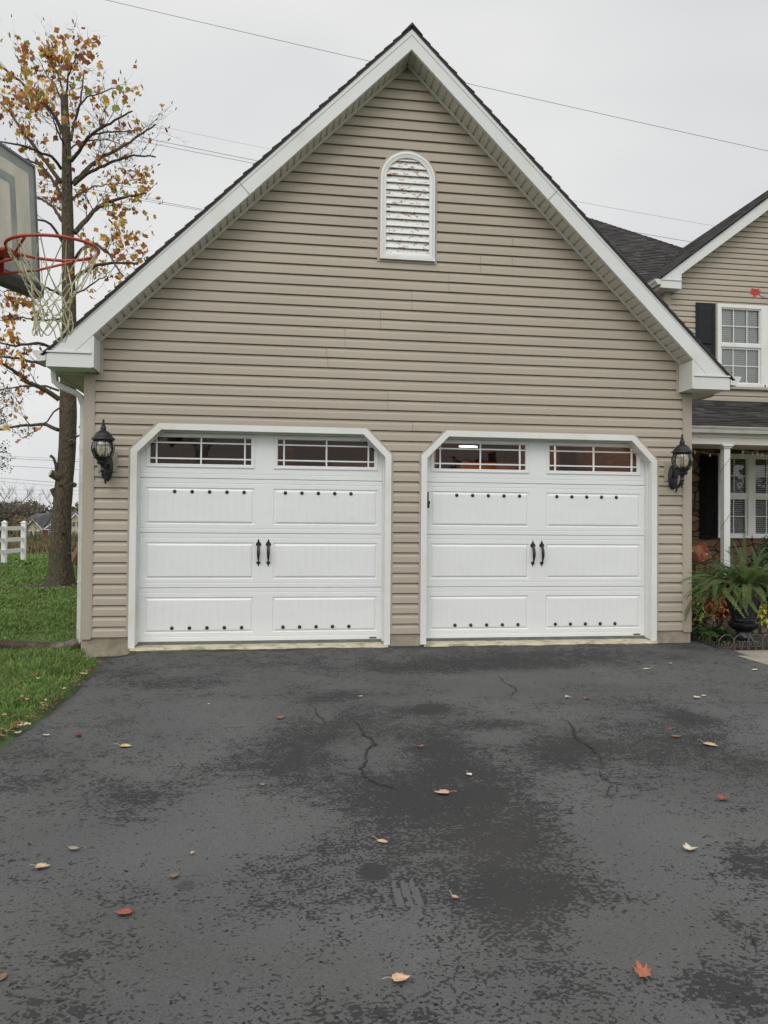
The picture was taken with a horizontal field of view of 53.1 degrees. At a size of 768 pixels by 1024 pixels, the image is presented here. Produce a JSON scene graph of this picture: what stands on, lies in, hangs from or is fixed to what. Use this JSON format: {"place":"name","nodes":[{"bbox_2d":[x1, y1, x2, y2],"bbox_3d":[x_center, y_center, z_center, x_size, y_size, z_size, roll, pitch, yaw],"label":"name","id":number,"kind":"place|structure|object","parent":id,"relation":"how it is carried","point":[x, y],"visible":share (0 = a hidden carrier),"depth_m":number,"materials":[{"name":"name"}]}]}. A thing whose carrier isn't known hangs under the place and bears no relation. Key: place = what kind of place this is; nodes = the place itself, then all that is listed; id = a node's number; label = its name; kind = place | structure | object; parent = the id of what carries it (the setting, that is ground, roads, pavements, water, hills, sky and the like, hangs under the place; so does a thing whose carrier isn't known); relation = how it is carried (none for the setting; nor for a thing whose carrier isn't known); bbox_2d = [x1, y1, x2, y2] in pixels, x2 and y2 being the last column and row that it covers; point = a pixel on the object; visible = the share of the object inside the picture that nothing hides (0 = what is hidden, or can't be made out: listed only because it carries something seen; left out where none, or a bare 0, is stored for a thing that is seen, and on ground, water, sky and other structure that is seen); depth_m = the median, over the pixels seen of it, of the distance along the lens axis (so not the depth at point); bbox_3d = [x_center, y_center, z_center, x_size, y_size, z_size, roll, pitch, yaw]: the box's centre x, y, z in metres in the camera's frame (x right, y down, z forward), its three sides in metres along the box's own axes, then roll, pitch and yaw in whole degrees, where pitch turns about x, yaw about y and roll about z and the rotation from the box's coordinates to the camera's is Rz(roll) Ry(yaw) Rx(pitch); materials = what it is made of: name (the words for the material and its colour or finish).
{"place":"outdoors","nodes":[
{"label":"outdoors","id":0,"kind":"place"},
{"bbox_2d":[0,530,77,542],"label":"meadow","id":1,"kind":"structure","parent":0,"point":[37,537],"depth_m":56.12,"materials":[{"name":"brown plant"}]},
{"bbox_2d":[17,584,76,587],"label":"soil","id":2,"kind":"structure","parent":0,"point":[41,585],"depth_m":16.79,"materials":[{"name":"brown soil"}]},
{"bbox_2d":[0,533,100,749],"bbox_3d":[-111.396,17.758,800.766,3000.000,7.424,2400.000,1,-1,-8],"label":"lawn ground","id":3,"kind":"structure","parent":0,"point":[7,739],"depth_m":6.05,"materials":[{"name":"green plant"}]},
{"bbox_2d":[0,485,12,525],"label":"bare tree","id":4,"kind":"object","parent":3,"relation":"on","point":[3,504],"visible":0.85,"depth_m":90.05,"materials":[{"name":"plant"}]},
{"bbox_2d":[0,498,18,535],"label":"bare tree","id":5,"kind":"object","parent":3,"relation":"on","point":[8,514],"visible":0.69,"depth_m":119.97,"materials":[{"name":"brown plant"}]},
{"bbox_2d":[0,480,20,533],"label":"bare tree","id":6,"kind":"object","parent":3,"relation":"on","point":[11,505],"visible":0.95,"depth_m":95.11,"materials":[{"name":"plant"}]},
{"bbox_2d":[0,520,26,562],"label":"rail fence","id":7,"kind":"object","parent":3,"relation":"on","point":[4,539],"visible":0.92,"depth_m":26.96,"materials":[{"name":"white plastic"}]},
{"bbox_2d":[0,380,33,473],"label":"leafy tree","id":8,"kind":"object","parent":3,"relation":"on","point":[1,420],"visible":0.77,"depth_m":19.98,"materials":[{"name":"orange plant"}]},
{"bbox_2d":[10,515,29,535],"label":"gold tree","id":9,"kind":"object","parent":3,"relation":"on","point":[19,523],"visible":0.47,"depth_m":119.78,"materials":[{"name":"brown plant"}]},
{"bbox_2d":[10,488,31,521],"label":"bare tree","id":10,"kind":"object","parent":3,"relation":"on","point":[22,504],"visible":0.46,"depth_m":130.21,"materials":[{"name":"brown plant"}]},
{"bbox_2d":[11,488,37,534],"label":"bare tree","id":11,"kind":"object","parent":3,"relation":"on","point":[33,508],"visible":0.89,"depth_m":110.06,"materials":[{"name":"plant"}]},
{"bbox_2d":[14,513,51,535],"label":"house","id":12,"kind":"structure","parent":3,"relation":"on","point":[38,517],"depth_m":231.20,"materials":[{"name":"brick"}]},
{"bbox_2d":[23,486,47,532],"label":"bare tree","id":13,"kind":"object","parent":3,"relation":"on","point":[33,512],"visible":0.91,"depth_m":115.02,"materials":[{"name":"brown plant"}]},
{"bbox_2d":[0,537,77,552],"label":"meadow","id":14,"kind":"structure","parent":3,"relation":"on","point":[42,546],"depth_m":41.29,"materials":[{"name":"brown plant"}]},
{"bbox_2d":[0,499,78,534],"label":"distant wood","id":15,"kind":"object","parent":3,"relation":"on","point":[40,508],"visible":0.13,"depth_m":294.21,"materials":[{"name":"brown plant"}]},
{"bbox_2d":[0,638,79,649],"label":"drain hose","id":16,"kind":"object","parent":3,"relation":"on","point":[72,643],"visible":0.6,"depth_m":8.29,"materials":[{"name":"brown plastic"}]},
{"bbox_2d":[40,488,51,533],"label":"bare tree","id":17,"kind":"object","parent":3,"relation":"on","point":[47,507],"visible":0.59,"depth_m":100.03,"materials":[{"name":"plant"}]},
{"bbox_2d":[0,142,99,342],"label":"basketball hoop","id":18,"kind":"object","parent":3,"relation":"on","point":[20,259],"visible":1,"depth_m":4.53,"materials":[{"name":"plastic"}]},
{"bbox_2d":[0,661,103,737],"bbox_3d":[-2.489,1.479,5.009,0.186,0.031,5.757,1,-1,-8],"label":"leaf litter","id":19,"kind":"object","parent":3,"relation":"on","point":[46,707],"visible":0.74,"depth_m":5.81,"materials":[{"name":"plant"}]},
{"bbox_2d":[0,581,110,736],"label":"leaf litter","id":20,"kind":"object","parent":3,"relation":"on","point":[27,723],"visible":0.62,"depth_m":6.12,"materials":[{"name":"plant"}]},
{"bbox_2d":[71,511,77,535],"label":"house","id":21,"kind":"structure","parent":3,"relation":"on","point":[75,522],"depth_m":210.00,"materials":[{"name":"white plastic"}]},
{"bbox_2d":[72,544,77,564],"bbox_3d":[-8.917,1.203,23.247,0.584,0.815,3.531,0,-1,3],"label":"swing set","id":22,"kind":"object","parent":3,"relation":"on","point":[75,556],"visible":0.14,"depth_m":21.91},
{"bbox_2d":[0,13,186,585],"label":"tulip tree","id":23,"kind":"object","parent":3,"relation":"on","point":[60,570],"visible":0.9,"depth_m":16.88,"materials":[{"name":"brown plant"}]},
{"bbox_2d":[32,22,740,657],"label":"garage","id":24,"kind":"structure","parent":3,"relation":"on","point":[396,342],"depth_m":8.78,"materials":[{"name":"beige plastic"}]},
{"bbox_2d":[91,419,117,483],"bbox_3d":[-2.960,-0.637,8.139,0.248,0.678,0.362,1,-1,-8],"label":"wall lantern","id":25,"kind":"object","parent":24,"relation":"attached to","point":[107,462],"depth_m":8.09,"materials":[{"name":"black metal"}]},
{"bbox_2d":[137,432,382,644],"bbox_3d":[-1.358,0.256,8.663,2.750,2.460,0.116,1,-1,-8],"label":"garage door","id":26,"kind":"structure","parent":24,"relation":"in","point":[263,551],"depth_m":8.67,"materials":[{"name":"metal"}]},
{"bbox_2d":[426,439,644,640],"bbox_3d":[1.817,0.289,9.109,2.750,2.460,0.116,1,-1,-8],"label":"garage door","id":27,"kind":"structure","parent":24,"relation":"in","point":[536,552],"depth_m":9.12,"materials":[{"name":"metal"}]},
{"bbox_2d":[664,434,692,492],"bbox_3d":[3.475,-0.571,9.044,0.248,0.678,0.362,1,-1,-8],"label":"wall lantern","id":28,"kind":"object","parent":24,"relation":"attached to","point":[674,472],"depth_m":9.01,"materials":[{"name":"black metal"}]},
{"bbox_2d":[36,182,201,210],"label":"power line","id":29,"kind":"object","parent":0,"point":[129,198],"visible":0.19,"depth_m":81.25,"materials":[{"name":"metal"}]},
{"bbox_2d":[38,179,203,209],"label":"power line","id":30,"kind":"object","parent":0,"point":[141,198],"visible":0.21,"depth_m":81.37,"materials":[{"name":"metal"}]},
{"bbox_2d":[2,113,250,162],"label":"power line","id":31,"kind":"object","parent":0,"point":[146,142],"visible":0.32,"depth_m":78.49,"materials":[{"name":"metal"}]},
{"bbox_2d":[2,108,256,160],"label":"power line","id":32,"kind":"object","parent":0,"point":[152,139],"visible":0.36,"depth_m":78.66,"materials":[{"name":"metal"}]},
{"bbox_2d":[81,109,266,148],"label":"power line","id":33,"kind":"object","parent":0,"point":[175,129],"visible":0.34,"depth_m":83.83,"materials":[{"name":"grey metal"}]},
{"bbox_2d":[0,640,767,1023],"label":"driveway","id":34,"kind":"structure","parent":0,"point":[294,892],"depth_m":3.50,"materials":[{"name":"grey asphalt"}]},
{"bbox_2d":[0,971,7,979],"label":"fallen leaf","id":35,"kind":"object","parent":34,"relation":"on","point":[3,975],"visible":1,"depth_m":2.42,"materials":[{"name":"brown plant"}]},
{"bbox_2d":[30,863,49,867],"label":"fallen leaf","id":36,"kind":"object","parent":34,"relation":"on","point":[38,865],"visible":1,"depth_m":3.20,"materials":[{"name":"beige plant"}]},
{"bbox_2d":[68,846,85,848],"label":"fallen leaf","id":37,"kind":"object","parent":34,"relation":"on","point":[73,847],"visible":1,"depth_m":3.38,"materials":[{"name":"beige plant"}]},
{"bbox_2d":[115,907,139,913],"bbox_3d":[-0.942,1.461,2.825,0.079,0.014,0.052,1,-1,-36],"label":"fallen leaf","id":38,"kind":"object","parent":34,"relation":"on","point":[127,910],"visible":1,"depth_m":2.82,"materials":[{"name":"plant"}]},
{"bbox_2d":[169,872,178,876],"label":"fallen leaf","id":39,"kind":"object","parent":34,"relation":"on","point":[172,874],"visible":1,"depth_m":3.12,"materials":[{"name":"brown plant"}]},
{"bbox_2d":[372,836,386,842],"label":"fallen leaf","id":40,"kind":"object","parent":34,"relation":"on","point":[382,840],"visible":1,"depth_m":3.46,"materials":[{"name":"beige plant"}]},
{"bbox_2d":[382,972,410,980],"bbox_3d":[0.038,1.457,2.413,0.096,0.015,0.048,1,-1,-8],"label":"fallen leaf","id":41,"kind":"object","parent":34,"relation":"on","point":[396,976],"visible":1,"depth_m":2.42,"materials":[{"name":"beige plant"}]},
{"bbox_2d":[435,789,450,792],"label":"fallen leaf","id":42,"kind":"object","parent":34,"relation":"on","point":[443,791],"visible":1,"depth_m":4.10,"materials":[{"name":"beige plant"}]},
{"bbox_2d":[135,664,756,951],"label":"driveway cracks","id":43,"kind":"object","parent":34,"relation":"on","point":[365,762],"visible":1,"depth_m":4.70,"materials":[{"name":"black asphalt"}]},
{"bbox_2d":[632,959,651,980],"bbox_3d":[0.821,1.450,2.437,0.063,0.028,0.061,0,-1,39],"label":"fallen leaf","id":44,"kind":"object","parent":34,"relation":"on","point":[642,970],"visible":1,"depth_m":2.44,"materials":[{"name":"orange plant"}]},
{"bbox_2d":[682,842,696,849],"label":"fallen leaf","id":45,"kind":"object","parent":34,"relation":"on","point":[687,846],"visible":1,"depth_m":3.39,"materials":[{"name":"white plant"}]},
{"bbox_2d":[697,739,717,745],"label":"fallen leaf","id":46,"kind":"object","parent":34,"relation":"on","point":[710,743],"visible":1,"depth_m":5.00,"materials":[{"name":"beige plant"}]},
{"bbox_2d":[717,792,730,798],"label":"fallen leaf","id":47,"kind":"object","parent":34,"relation":"on","point":[721,796],"visible":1,"depth_m":4.02,"materials":[{"name":"plant"}]},
{"bbox_2d":[0,0,767,509],"label":"sky","id":48,"kind":"structure","parent":0,"point":[697,67],"materials":[{"name":"grey"}]},
{"bbox_2d":[107,0,766,150],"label":"power line","id":49,"kind":"object","parent":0,"point":[466,83],"visible":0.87,"depth_m":74.41,"materials":[{"name":"metal"}]},
{"bbox_2d":[572,200,711,225],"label":"power line","id":50,"kind":"object","parent":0,"point":[643,213],"visible":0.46,"depth_m":74.86,"materials":[{"name":"grey metal"}]},
{"bbox_2d":[588,190,767,602],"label":"house","id":51,"kind":"structure","parent":0,"point":[703,284],"depth_m":16.04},
{"bbox_2d":[692,539,719,580],"bbox_3d":[5.972,0.952,14.562,0.561,0.859,0.571,1,-1,-8],"label":"porch chair","id":52,"kind":"object","parent":51,"relation":"on","point":[693,561],"visible":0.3,"depth_m":14.28,"materials":[{"name":"black metal"}]},
{"bbox_2d":[692,541,712,564],"bbox_3d":[5.957,0.775,14.466,0.440,0.460,0.198,1,-1,-8],"label":"pillow","id":53,"kind":"object","parent":52,"relation":"on","point":[700,551],"visible":0.82,"depth_m":14.40,"materials":[{"name":"fabric"}]},
{"bbox_2d":[692,446,766,526],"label":"string lights","id":54,"kind":"object","parent":51,"relation":"hanging from","point":[752,452],"visible":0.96,"depth_m":14.14},
{"bbox_2d":[717,453,752,537],"bbox_3d":[7.253,-0.332,16.300,0.766,1.754,0.665,1,-1,-8],"label":"window","id":55,"kind":"structure","parent":51,"relation":"in","point":[740,466],"depth_m":16.06,"materials":[{"name":"clear glass"}]},
{"bbox_2d":[717,303,765,387],"bbox_3d":[7.415,-3.468,16.372,1.083,1.723,0.665,1,-1,-8],"label":"window","id":56,"kind":"structure","parent":51,"relation":"in","point":[740,328],"depth_m":16.14,"materials":[{"name":"clear glass"}]},
{"bbox_2d":[752,454,767,537],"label":"window","id":57,"kind":"structure","parent":51,"relation":"in","point":[759,464],"depth_m":16.17,"materials":[{"name":"clear glass"}]},
{"bbox_2d":[765,306,767,387],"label":"window","id":58,"kind":"structure","parent":51,"relation":"in","point":[766,307],"depth_m":16.14,"materials":[{"name":"white glass"}]},
{"bbox_2d":[690,617,767,644],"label":"soil","id":59,"kind":"structure","parent":0,"point":[757,637],"depth_m":10.91,"materials":[{"name":"brown soil"}]},
{"bbox_2d":[692,587,708,626],"bbox_3d":[4.237,1.315,10.427,0.299,0.667,0.364,1,-1,-8],"label":"climbing plant","id":60,"kind":"object","parent":59,"relation":"on","point":[702,617],"visible":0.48,"depth_m":10.35,"materials":[{"name":"green plant"}]},
{"bbox_2d":[692,618,709,628],"bbox_3d":[4.168,1.549,10.345,0.427,0.264,0.617,1,-1,-8],"label":"plant","id":61,"kind":"object","parent":59,"relation":"on","point":[699,624],"visible":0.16,"depth_m":10.25,"materials":[{"name":"green plant"}]},
{"bbox_2d":[690,629,719,649],"bbox_3d":[3.807,1.538,9.176,0.012,0.201,0.827,0,-1,-2],"label":"garden edging","id":62,"kind":"object","parent":59,"relation":"on","point":[703,641],"visible":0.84,"depth_m":9.11,"materials":[{"name":"metal"}]},
{"bbox_2d":[692,574,722,606],"bbox_3d":[5.494,1.364,12.832,1.015,0.674,0.659,1,-1,-8],"label":"porch plant","id":63,"kind":"object","parent":59,"relation":"on","point":[709,594],"visible":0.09,"depth_m":12.74,"materials":[{"name":"green plant"}]},
{"bbox_2d":[690,625,735,642],"bbox_3d":[4.073,1.582,9.676,0.720,0.310,0.728,1,-1,-8],"label":"plant","id":64,"kind":"object","parent":59,"relation":"on","point":[718,632],"visible":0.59,"depth_m":9.52,"materials":[{"name":"green plant"}]},
{"bbox_2d":[703,596,729,626],"bbox_3d":[4.614,1.389,10.572,0.433,0.531,0.443,1,-1,-8],"label":"autumn shrub","id":65,"kind":"object","parent":59,"relation":"on","point":[722,611],"visible":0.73,"depth_m":10.49,"materials":[{"name":"orange plant"}]},
{"bbox_2d":[712,616,767,634],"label":"garden edging","id":66,"kind":"object","parent":59,"relation":"on","point":[759,632],"visible":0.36,"depth_m":10.26,"materials":[{"name":"metal"}]},
{"bbox_2d":[718,634,767,650],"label":"garden edging","id":67,"kind":"object","parent":59,"relation":"on","point":[743,642],"visible":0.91,"depth_m":8.84,"materials":[{"name":"metal"}]},
{"bbox_2d":[745,535,767,599],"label":"evergreen shrub","id":68,"kind":"object","parent":59,"relation":"on","point":[763,557],"visible":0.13,"depth_m":12.91,"materials":[{"name":"plant"}]},
{"bbox_2d":[756,561,767,609],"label":"evergreen shrub","id":69,"kind":"object","parent":59,"relation":"on","point":[766,596],"visible":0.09,"depth_m":12.13,"materials":[{"name":"green plant"}]},
{"bbox_2d":[757,603,767,628],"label":"yellow flower","id":70,"kind":"object","parent":59,"relation":"on","point":[762,611],"visible":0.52,"depth_m":10.38,"materials":[{"name":"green plant"}]},
{"bbox_2d":[717,640,767,650],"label":"brick edging","id":71,"kind":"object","parent":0,"point":[745,648],"depth_m":8.96,"materials":[{"name":"grey brick"}]},
{"bbox_2d":[678,528,767,643],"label":"potted fern","id":72,"kind":"object","parent":71,"relation":"on","point":[744,592],"visible":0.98,"depth_m":9.03,"materials":[{"name":"green plant"}]},
{"bbox_2d":[737,650,767,664],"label":"walk","id":73,"kind":"structure","parent":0,"point":[759,656],"depth_m":8.46,"materials":[{"name":"concrete"}]},
{"bbox_2d":[750,287,767,298],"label":"maple twig","id":74,"kind":"object","parent":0,"point":[754,292],"visible":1,"depth_m":5.50,"materials":[{"name":"red plant"}]},
{"bbox_2d":[754,625,767,631],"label":"walk","id":75,"kind":"structure","parent":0,"point":[762,630],"depth_m":10.45,"materials":[{"name":"concrete"}]}
]}

